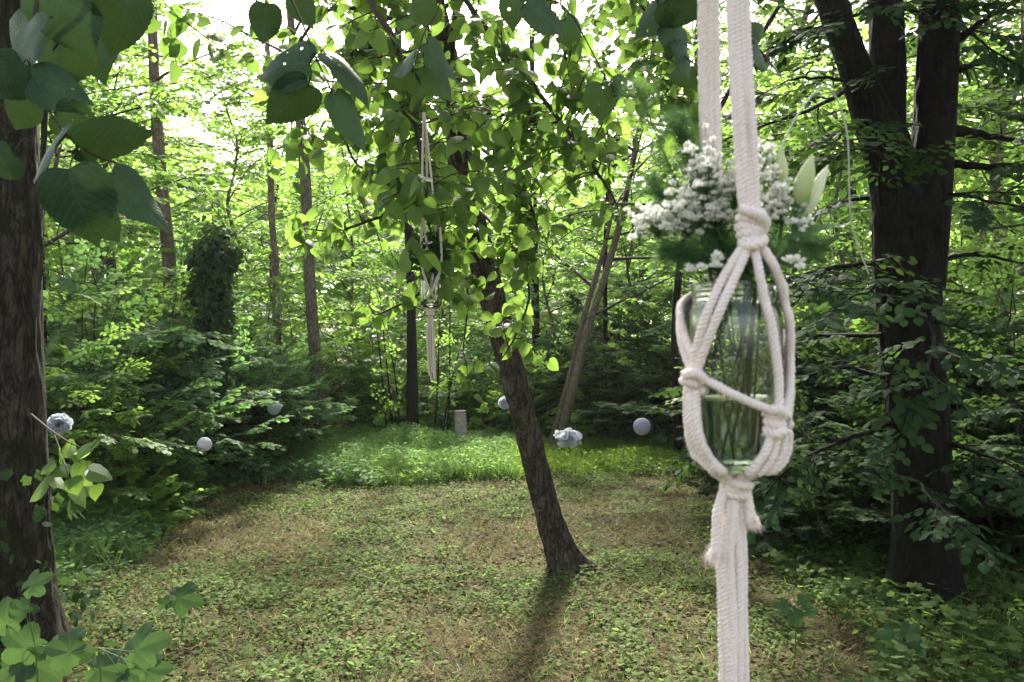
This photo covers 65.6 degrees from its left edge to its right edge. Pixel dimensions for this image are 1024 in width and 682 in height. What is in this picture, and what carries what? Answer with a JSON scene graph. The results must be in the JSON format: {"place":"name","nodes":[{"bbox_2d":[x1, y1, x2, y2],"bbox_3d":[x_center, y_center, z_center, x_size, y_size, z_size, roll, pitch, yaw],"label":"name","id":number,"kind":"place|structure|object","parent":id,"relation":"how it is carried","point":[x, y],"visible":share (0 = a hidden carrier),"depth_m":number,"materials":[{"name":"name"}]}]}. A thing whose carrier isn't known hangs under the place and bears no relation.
{"place":"outdoors","nodes":[
{"label":"outdoors","id":0,"kind":"place"},
{"bbox_2d":[47,0,1021,342],"label":"sky","id":1,"kind":"structure","parent":0,"point":[235,12],"materials":[{"name":"white"}]},
{"bbox_2d":[57,344,1023,681],"bbox_3d":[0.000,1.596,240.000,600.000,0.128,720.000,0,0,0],"label":"ground","id":2,"kind":"structure","parent":0,"point":[559,608],"depth_m":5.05,"materials":[{"name":"plant"}]},
{"bbox_2d":[0,569,95,681],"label":"maple seedling","id":3,"kind":"object","parent":2,"relation":"on","point":[25,658],"visible":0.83,"depth_m":3.02,"materials":[{"name":"green plant"}]},
{"bbox_2d":[44,622,173,681],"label":"maple seedling","id":4,"kind":"object","parent":2,"relation":"on","point":[142,662],"visible":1,"depth_m":2.92,"materials":[{"name":"green plant"}]},
{"bbox_2d":[37,8,225,177],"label":"forest tree","id":5,"kind":"object","parent":2,"relation":"on","point":[87,89],"visible":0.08,"depth_m":16.88,"materials":[{"name":"green plant"}]},
{"bbox_2d":[43,280,221,513],"bbox_3d":[-4.120,0.230,6.688,3.266,2.895,3.488,0,0,4],"label":"leafy shrub","id":6,"kind":"object","parent":2,"relation":"on","point":[131,418],"visible":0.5,"depth_m":6.70,"materials":[{"name":"green plant"}]},
{"bbox_2d":[40,96,230,389],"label":"slender tree","id":7,"kind":"object","parent":2,"relation":"on","point":[185,103],"visible":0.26,"depth_m":8.65,"materials":[{"name":"green plant"}]},
{"bbox_2d":[52,421,224,537],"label":"shrub","id":8,"kind":"object","parent":2,"relation":"on","point":[133,473],"visible":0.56,"depth_m":6.78,"materials":[{"name":"green plant"}]},
{"bbox_2d":[40,39,241,357],"bbox_3d":[-6.505,-1.485,12.603,4.959,6.575,4.801,0,0,36],"label":"young tree","id":9,"kind":"object","parent":2,"relation":"on","point":[116,74],"visible":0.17,"depth_m":12.38,"materials":[{"name":"green plant"}]},
{"bbox_2d":[36,1,246,309],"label":"forest tree","id":10,"kind":"object","parent":2,"relation":"on","point":[111,261],"visible":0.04,"depth_m":26.59,"materials":[{"name":"green plant"}]},
{"bbox_2d":[36,9,248,374],"bbox_3d":[-6.713,-1.889,11.068,5.242,7.371,4.760,0,0,-2],"label":"young tree","id":11,"kind":"object","parent":2,"relation":"on","point":[149,160],"visible":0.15,"depth_m":11.59,"materials":[{"name":"green plant"}]},
{"bbox_2d":[43,161,259,479],"bbox_3d":[-5.441,-0.234,8.558,4.651,3.860,4.355,0,0,26],"label":"leafy shrub","id":12,"kind":"object","parent":2,"relation":"on","point":[151,309],"visible":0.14,"depth_m":8.64,"materials":[{"name":"green plant"}]},
{"bbox_2d":[44,153,277,387],"bbox_3d":[-6.147,-0.465,11.097,5.232,4.343,4.900,0,0,42],"label":"leafy shrub","id":13,"kind":"object","parent":2,"relation":"on","point":[129,265],"visible":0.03,"depth_m":11.05,"materials":[{"name":"green plant"}]},
{"bbox_2d":[102,419,231,498],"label":"shrub","id":14,"kind":"object","parent":2,"relation":"on","point":[179,471],"visible":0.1,"depth_m":7.93,"materials":[{"name":"green plant"}]},
{"bbox_2d":[43,224,293,494],"bbox_3d":[-4.091,0.220,7.748,3.769,2.927,3.310,0,0,-22],"label":"leafy shrub","id":15,"kind":"object","parent":2,"relation":"on","point":[198,421],"visible":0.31,"depth_m":7.44,"materials":[{"name":"green plant"}]},
{"bbox_2d":[48,0,292,325],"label":"forest tree","id":16,"kind":"object","parent":2,"relation":"on","point":[194,5],"visible":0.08,"depth_m":17.84,"materials":[{"name":"green plant"}]},
{"bbox_2d":[43,221,313,467],"bbox_3d":[-4.684,0.010,9.575,4.334,3.366,3.807,0,0,29],"label":"leafy shrub","id":17,"kind":"object","parent":2,"relation":"on","point":[123,310],"visible":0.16,"depth_m":9.13,"materials":[{"name":"green plant"}]},
{"bbox_2d":[99,0,259,305],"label":"pine tree","id":18,"kind":"object","parent":2,"relation":"on","point":[166,238],"visible":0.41,"depth_m":12.42,"materials":[{"name":"green plant"}]},
{"bbox_2d":[157,582,203,642],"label":"maple seedling","id":19,"kind":"object","parent":2,"relation":"on","point":[184,601],"visible":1,"depth_m":4.22,"materials":[{"name":"green plant"}]},
{"bbox_2d":[57,41,354,361],"bbox_3d":[-5.097,-1.719,13.813,4.365,7.047,4.366,0,0,33],"label":"young tree","id":20,"kind":"object","parent":2,"relation":"on","point":[277,131],"visible":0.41,"depth_m":13.62,"materials":[{"name":"green plant"}]},
{"bbox_2d":[81,309,330,464],"bbox_3d":[-3.957,0.628,9.660,3.172,2.098,3.169,0,0,45],"label":"leafy shrub","id":21,"kind":"object","parent":2,"relation":"on","point":[164,349],"visible":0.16,"depth_m":9.13,"materials":[{"name":"green plant"}]},
{"bbox_2d":[172,215,253,487],"bbox_3d":[-3.455,0.235,9.060,0.879,3.298,0.983,0,0,-32],"label":"ivy clad trunk","id":22,"kind":"object","parent":2,"relation":"on","point":[214,256],"visible":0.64,"depth_m":8.88,"materials":[{"name":"green plant"}]},
{"bbox_2d":[53,451,378,593],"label":"undergrowth","id":23,"kind":"object","parent":2,"relation":"on","point":[124,561],"visible":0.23,"depth_m":8.54,"materials":[{"name":"green plant"}]},
{"bbox_2d":[120,287,320,438],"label":"leafy shrub","id":24,"kind":"object","parent":2,"relation":"on","point":[255,357],"visible":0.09,"depth_m":9.64,"materials":[{"name":"green plant"}]},
{"bbox_2d":[159,385,292,478],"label":"shrub","id":25,"kind":"object","parent":2,"relation":"on","point":[285,438],"visible":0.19,"depth_m":9.28,"materials":[{"name":"green plant"}]},
{"bbox_2d":[152,450,310,487],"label":"shrub","id":26,"kind":"object","parent":2,"relation":"on","point":[256,469],"visible":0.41,"depth_m":8.77,"materials":[{"name":"green plant"}]},
{"bbox_2d":[127,293,357,453],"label":"leafy shrub","id":27,"kind":"object","parent":2,"relation":"on","point":[314,419],"visible":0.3,"depth_m":10.19,"materials":[{"name":"green plant"}]},
{"bbox_2d":[152,1,393,435],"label":"slender tree","id":28,"kind":"object","parent":2,"relation":"on","point":[310,293],"visible":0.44,"depth_m":11.63,"materials":[{"name":"brown plant"}]},
{"bbox_2d":[165,243,392,426],"bbox_3d":[-3.366,0.075,12.494,3.876,3.217,3.630,0,0,32],"label":"leafy shrub","id":29,"kind":"object","parent":2,"relation":"on","point":[331,347],"visible":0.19,"depth_m":12.29,"materials":[{"name":"green plant"}]},
{"bbox_2d":[154,84,405,382],"bbox_3d":[-5.292,-1.889,17.127,4.760,7.371,5.242,0,0,-32],"label":"young tree","id":30,"kind":"object","parent":2,"relation":"on","point":[244,202],"visible":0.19,"depth_m":16.70,"materials":[{"name":"green plant"}]},
{"bbox_2d":[52,421,520,588],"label":"soft weeds","id":31,"kind":"object","parent":2,"relation":"on","point":[386,443],"visible":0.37,"depth_m":9.24,"materials":[{"name":"green plant"}]},
{"bbox_2d":[234,0,343,394],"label":"pine tree","id":32,"kind":"object","parent":2,"relation":"on","point":[272,233],"visible":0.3,"depth_m":13.16,"materials":[{"name":"green plant"}]},
{"bbox_2d":[231,151,393,364],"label":"young tree","id":33,"kind":"object","parent":2,"relation":"on","point":[263,280],"visible":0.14,"depth_m":21.66,"materials":[{"name":"green plant"}]},
{"bbox_2d":[245,126,449,426],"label":"young tree","id":34,"kind":"object","parent":2,"relation":"on","point":[382,279],"visible":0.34,"depth_m":14.26,"materials":[{"name":"green plant"}]},
{"bbox_2d":[298,352,406,435],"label":"shrub","id":35,"kind":"object","parent":2,"relation":"on","point":[363,412],"visible":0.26,"depth_m":12.16,"materials":[{"name":"green plant"}]},
{"bbox_2d":[265,262,458,424],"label":"leafy shrub","id":36,"kind":"object","parent":2,"relation":"on","point":[366,355],"visible":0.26,"depth_m":12.92,"materials":[{"name":"green plant"}]},
{"bbox_2d":[208,27,559,433],"bbox_3d":[-1.547,-2.270,11.437,4.746,7.942,3.871,0,0,0],"label":"slender tree","id":37,"kind":"object","parent":2,"relation":"on","point":[412,411],"visible":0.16,"depth_m":11.54,"materials":[{"name":"green plant"}]},
{"bbox_2d":[0,0,781,665],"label":"lime tree","id":38,"kind":"object","parent":2,"relation":"on","point":[66,44],"visible":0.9,"depth_m":1.49,"materials":[{"name":"green plant"}]},
{"bbox_2d":[0,458,129,669],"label":"ivy","id":39,"kind":"object","parent":38,"relation":"attached to","point":[39,512],"visible":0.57,"depth_m":4.05,"materials":[{"name":"green plant"}]},
{"bbox_2d":[673,0,798,681],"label":"macrame hanger","id":40,"kind":"object","parent":38,"relation":"hanging from","point":[733,514],"visible":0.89,"depth_m":0.62,"materials":[{"name":"fabric"}]},
{"bbox_2d":[656,102,729,236],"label":"fern frond","id":41,"kind":"object","parent":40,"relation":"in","point":[683,127],"visible":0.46,"depth_m":0.71,"materials":[{"name":"green plant"}]},
{"bbox_2d":[686,281,783,473],"bbox_3d":[0.179,0.029,0.640,0.076,0.149,0.076,0,0,0],"label":"glass jar","id":42,"kind":"object","parent":40,"relation":"in","point":[738,358],"visible":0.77,"depth_m":0.60,"materials":[{"name":"glass"}]},
{"bbox_2d":[621,153,735,273],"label":"fern frond","id":43,"kind":"object","parent":42,"relation":"in","point":[654,192],"visible":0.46,"depth_m":0.69,"materials":[{"name":"green plant"}]},
{"bbox_2d":[613,71,751,278],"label":"fern frond","id":44,"kind":"object","parent":42,"relation":"in","point":[635,88],"visible":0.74,"depth_m":0.71,"materials":[{"name":"green plant"}]},
{"bbox_2d":[623,189,752,280],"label":"gypsophila sprig","id":45,"kind":"object","parent":42,"relation":"in","point":[662,224],"visible":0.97,"depth_m":0.63,"materials":[{"name":"white plant"}]},
{"bbox_2d":[647,225,729,283],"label":"fern frond","id":46,"kind":"object","parent":42,"relation":"in","point":[680,256],"visible":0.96,"depth_m":0.63,"materials":[{"name":"green plant"}]},
{"bbox_2d":[666,122,734,281],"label":"gypsophila sprig","id":47,"kind":"object","parent":42,"relation":"in","point":[707,166],"visible":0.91,"depth_m":0.64,"materials":[{"name":"white plant"}]},
{"bbox_2d":[691,137,781,274],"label":"gypsophila sprig","id":48,"kind":"object","parent":42,"relation":"in","point":[723,216],"visible":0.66,"depth_m":0.64,"materials":[{"name":"white plant"}]},
{"bbox_2d":[760,176,815,278],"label":"gypsophila sprig","id":49,"kind":"object","parent":42,"relation":"in","point":[779,190],"visible":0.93,"depth_m":0.63,"materials":[{"name":"white plant"}]},
{"bbox_2d":[749,218,842,280],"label":"fern frond","id":50,"kind":"object","parent":42,"relation":"in","point":[807,243],"visible":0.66,"depth_m":0.66,"materials":[{"name":"green plant"}]},
{"bbox_2d":[755,151,839,280],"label":"lily stem","id":51,"kind":"object","parent":42,"relation":"in","point":[808,188],"visible":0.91,"depth_m":0.64,"materials":[{"name":"white plant"}]},
{"bbox_2d":[318,131,506,383],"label":"young tree","id":52,"kind":"object","parent":2,"relation":"on","point":[371,245],"visible":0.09,"depth_m":21.75,"materials":[{"name":"green plant"}]},
{"bbox_2d":[331,324,498,430],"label":"shrub","id":53,"kind":"object","parent":2,"relation":"on","point":[362,369],"visible":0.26,"depth_m":12.67,"materials":[{"name":"green plant"}]},
{"bbox_2d":[365,261,469,433],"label":"sapling clump","id":54,"kind":"object","parent":2,"relation":"on","point":[448,308],"visible":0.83,"depth_m":11.29,"materials":[{"name":"green plant"}]},
{"bbox_2d":[339,151,514,400],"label":"young tree","id":55,"kind":"object","parent":2,"relation":"on","point":[441,330],"visible":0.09,"depth_m":16.41,"materials":[{"name":"green plant"}]},
{"bbox_2d":[231,0,720,578],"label":"leaning tree","id":56,"kind":"object","parent":2,"relation":"on","point":[391,176],"visible":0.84,"depth_m":3.63,"materials":[{"name":"green plant"}]},
{"bbox_2d":[419,112,442,379],"bbox_3d":[-0.300,-0.351,2.937,0.094,0.996,0.101,0,0,0],"label":"macrame hanger","id":57,"kind":"object","parent":56,"relation":"hanging from","point":[430,337],"visible":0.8,"depth_m":2.95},
{"bbox_2d":[438,384,515,437],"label":"shrub","id":58,"kind":"object","parent":2,"relation":"on","point":[500,415],"visible":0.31,"depth_m":12.09,"materials":[{"name":"green plant"}]},
{"bbox_2d":[422,285,591,421],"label":"leafy shrub","id":59,"kind":"object","parent":2,"relation":"on","point":[486,348],"visible":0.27,"depth_m":13.71,"materials":[{"name":"green plant"}]},
{"bbox_2d":[313,422,701,487],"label":"tall grass","id":60,"kind":"structure","parent":2,"relation":"on","point":[613,453],"depth_m":9.86,"materials":[{"name":"green plant"}]},
{"bbox_2d":[395,148,620,387],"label":"young tree","id":61,"kind":"object","parent":2,"relation":"on","point":[547,291],"visible":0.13,"depth_m":18.24,"materials":[{"name":"green plant"}]},
{"bbox_2d":[0,450,1023,681],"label":"ground cover","id":62,"kind":"object","parent":2,"relation":"on","point":[275,663],"visible":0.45,"depth_m":5.04,"materials":[{"name":"green plant"}]},
{"bbox_2d":[58,478,981,681],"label":"fine twigs","id":63,"kind":"object","parent":2,"relation":"on","point":[182,679],"visible":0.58,"depth_m":4.70,"materials":[{"name":"plant"}]},
{"bbox_2d":[456,350,590,442],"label":"shrub","id":64,"kind":"object","parent":2,"relation":"on","point":[544,419],"visible":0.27,"depth_m":12.34,"materials":[{"name":"green plant"}]},
{"bbox_2d":[40,66,1023,381],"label":"distant forest","id":65,"kind":"object","parent":2,"relation":"on","point":[152,256],"visible":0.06,"depth_m":29.99,"materials":[{"name":"green plant"}]},
{"bbox_2d":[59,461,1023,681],"bbox_3d":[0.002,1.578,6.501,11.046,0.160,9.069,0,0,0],"label":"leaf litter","id":66,"kind":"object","parent":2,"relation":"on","point":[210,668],"visible":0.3,"depth_m":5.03,"materials":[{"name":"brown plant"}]},
{"bbox_2d":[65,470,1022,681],"bbox_3d":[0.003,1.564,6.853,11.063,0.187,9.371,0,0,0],"label":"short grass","id":67,"kind":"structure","parent":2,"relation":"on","point":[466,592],"depth_m":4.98,"materials":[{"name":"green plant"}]},
{"bbox_2d":[464,170,628,374],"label":"young tree","id":68,"kind":"object","parent":2,"relation":"on","point":[546,276],"visible":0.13,"depth_m":22.93,"materials":[{"name":"green plant"}]},
{"bbox_2d":[441,170,653,412],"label":"young tree","id":69,"kind":"object","parent":2,"relation":"on","point":[563,251],"visible":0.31,"depth_m":14.79,"materials":[{"name":"green plant"}]},
{"bbox_2d":[492,18,626,394],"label":"slender tree","id":70,"kind":"object","parent":2,"relation":"on","point":[534,302],"visible":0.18,"depth_m":14.94,"materials":[{"name":"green plant"}]},
{"bbox_2d":[499,297,680,437],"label":"leafy shrub","id":71,"kind":"object","parent":2,"relation":"on","point":[619,393],"visible":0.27,"depth_m":12.53,"materials":[{"name":"green plant"}]},
{"bbox_2d":[505,111,698,372],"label":"young tree","id":72,"kind":"object","parent":2,"relation":"on","point":[587,251],"visible":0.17,"depth_m":17.27,"materials":[{"name":"green plant"}]},
{"bbox_2d":[528,51,689,379],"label":"slender tree","id":73,"kind":"object","parent":2,"relation":"on","point":[605,313],"visible":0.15,"depth_m":13.96,"materials":[{"name":"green plant"}]},
{"bbox_2d":[536,279,684,436],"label":"leafy shrub","id":74,"kind":"object","parent":2,"relation":"on","point":[628,378],"visible":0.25,"depth_m":11.89,"materials":[{"name":"green plant"}]},
{"bbox_2d":[539,113,690,371],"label":"young tree","id":75,"kind":"object","parent":2,"relation":"on","point":[628,254],"visible":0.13,"depth_m":15.42,"materials":[{"name":"green plant"}]},
{"bbox_2d":[524,105,729,446],"bbox_3d":[1.304,-0.975,11.398,3.782,5.387,4.049,0,0,18],"label":"slanting tree","id":76,"kind":"object","parent":2,"relation":"on","point":[592,285],"visible":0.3,"depth_m":11.47,"materials":[{"name":"brown plant"}]},
{"bbox_2d":[533,2,803,449],"bbox_3d":[1.840,-2.019,11.253,3.865,7.483,4.190,0,0,-28],"label":"slanting tree","id":77,"kind":"object","parent":2,"relation":"on","point":[574,382],"visible":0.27,"depth_m":11.15,"materials":[{"name":"brown plant"}]},
{"bbox_2d":[540,268,798,402],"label":"leafy shrub","id":78,"kind":"object","parent":2,"relation":"on","point":[669,296],"visible":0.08,"depth_m":13.87,"materials":[{"name":"green plant"}]},
{"bbox_2d":[568,119,796,347],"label":"young tree","id":79,"kind":"object","parent":2,"relation":"on","point":[663,273],"visible":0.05,"depth_m":15.74,"materials":[{"name":"green plant"}]},
{"bbox_2d":[537,0,865,456],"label":"slender tree","id":80,"kind":"object","parent":2,"relation":"on","point":[678,445],"visible":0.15,"depth_m":10.47,"materials":[{"name":"green plant"}]},
{"bbox_2d":[556,0,862,319],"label":"forest tree","id":81,"kind":"object","parent":2,"relation":"on","point":[694,32],"visible":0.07,"depth_m":24.19,"materials":[{"name":"green plant"}]},
{"bbox_2d":[609,265,841,421],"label":"leafy shrub","id":82,"kind":"object","parent":2,"relation":"on","point":[650,360],"visible":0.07,"depth_m":12.04,"materials":[{"name":"green plant"}]},
{"bbox_2d":[636,16,867,373],"bbox_3d":[4.532,-1.889,14.006,5.242,7.371,4.760,0,0,-31],"label":"young tree","id":83,"kind":"object","parent":2,"relation":"on","point":[783,111],"visible":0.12,"depth_m":13.82,"materials":[{"name":"green plant"}]},
{"bbox_2d":[633,0,914,277],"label":"forest tree","id":84,"kind":"object","parent":2,"relation":"on","point":[809,4],"visible":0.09,"depth_m":19.71,"materials":[{"name":"green plant"}]},
{"bbox_2d":[667,402,890,539],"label":"leafy shrub","id":85,"kind":"object","parent":2,"relation":"on","point":[708,491],"visible":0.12,"depth_m":6.29,"materials":[{"name":"green plant"}]},
{"bbox_2d":[773,593,818,668],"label":"maple seedling","id":86,"kind":"object","parent":2,"relation":"on","point":[797,615],"visible":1,"depth_m":3.91,"materials":[{"name":"green plant"}]},
{"bbox_2d":[577,0,1023,620],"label":"three stemmed tree","id":87,"kind":"object","parent":2,"relation":"on","point":[909,176],"visible":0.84,"depth_m":4.58,"materials":[{"name":"green plant"}]},
{"bbox_2d":[610,456,1023,681],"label":"undergrowth","id":88,"kind":"object","parent":2,"relation":"on","point":[854,580],"visible":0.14,"depth_m":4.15,"materials":[{"name":"green plant"}]},
{"bbox_2d":[637,232,1023,466],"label":"leafy shrub","id":89,"kind":"object","parent":2,"relation":"on","point":[677,411],"visible":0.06,"depth_m":7.67,"materials":[{"name":"green plant"}]},
{"bbox_2d":[665,188,1023,408],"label":"leafy shrub","id":90,"kind":"object","parent":2,"relation":"on","point":[801,313],"visible":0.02,"depth_m":8.94,"materials":[{"name":"green plant"}]},
{"bbox_2d":[707,388,986,561],"bbox_3d":[2.503,1.014,6.030,1.938,1.282,1.937,0,0,26],"label":"leafy shrub","id":91,"kind":"object","parent":2,"relation":"on","point":[839,525],"visible":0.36,"depth_m":5.68,"materials":[{"name":"green plant"}]},
{"bbox_2d":[678,266,1023,495],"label":"leafy shrub","id":92,"kind":"object","parent":2,"relation":"on","point":[978,433],"visible":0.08,"depth_m":6.92,"materials":[{"name":"green plant"}]},
{"bbox_2d":[679,213,1023,499],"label":"leafy shrub","id":93,"kind":"object","parent":2,"relation":"on","point":[1005,385],"visible":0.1,"depth_m":6.85,"materials":[{"name":"green plant"}]},
{"bbox_2d":[680,0,1023,326],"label":"forest tree","id":94,"kind":"object","parent":2,"relation":"on","point":[778,134],"visible":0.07,"depth_m":21.57,"materials":[{"name":"green plant"}]},
{"bbox_2d":[726,48,1023,313],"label":"young tree","id":95,"kind":"object","parent":2,"relation":"on","point":[800,133],"visible":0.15,"depth_m":11.89,"materials":[{"name":"green plant"}]},
{"bbox_2d":[765,0,1023,375],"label":"forest tree","id":96,"kind":"object","parent":2,"relation":"on","point":[1005,158],"visible":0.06,"depth_m":16.68,"materials":[{"name":"green plant"}]},
{"bbox_2d":[778,244,1023,566],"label":"leafy shrub","id":97,"kind":"object","parent":2,"relation":"on","point":[981,508],"visible":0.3,"depth_m":5.35,"materials":[{"name":"green plant"}]},
{"bbox_2d":[875,620,928,665],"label":"maple seedling","id":98,"kind":"object","parent":2,"relation":"on","point":[909,630],"visible":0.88,"depth_m":3.71,"materials":[{"name":"green plant"}]},
{"bbox_2d":[783,169,1023,395],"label":"leafy shrub","id":99,"kind":"object","parent":2,"relation":"on","point":[982,298],"visible":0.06,"depth_m":8.73,"materials":[{"name":"green plant"}]},
{"bbox_2d":[788,0,1023,372],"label":"young tree","id":100,"kind":"object","parent":2,"relation":"on","point":[998,154],"visible":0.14,"depth_m":11.44,"materials":[{"name":"green plant"}]},
{"bbox_2d":[795,226,1023,446],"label":"leafy shrub","id":101,"kind":"object","parent":2,"relation":"on","point":[967,231],"visible":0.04,"depth_m":7.51,"materials":[{"name":"green plant"}]},
{"bbox_2d":[807,319,1023,537],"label":"leafy shrub","id":102,"kind":"object","parent":2,"relation":"on","point":[865,413],"visible":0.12,"depth_m":6.04,"materials":[{"name":"green plant"}]},
{"bbox_2d":[826,0,1023,178],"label":"forest tree","id":103,"kind":"object","parent":2,"relation":"on","point":[913,53],"visible":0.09,"depth_m":14.59,"materials":[{"name":"green plant"}]},
{"bbox_2d":[944,49,1023,362],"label":"young tree","id":104,"kind":"object","parent":2,"relation":"on","point":[1014,230],"visible":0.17,"depth_m":13.19,"materials":[{"name":"green plant"}]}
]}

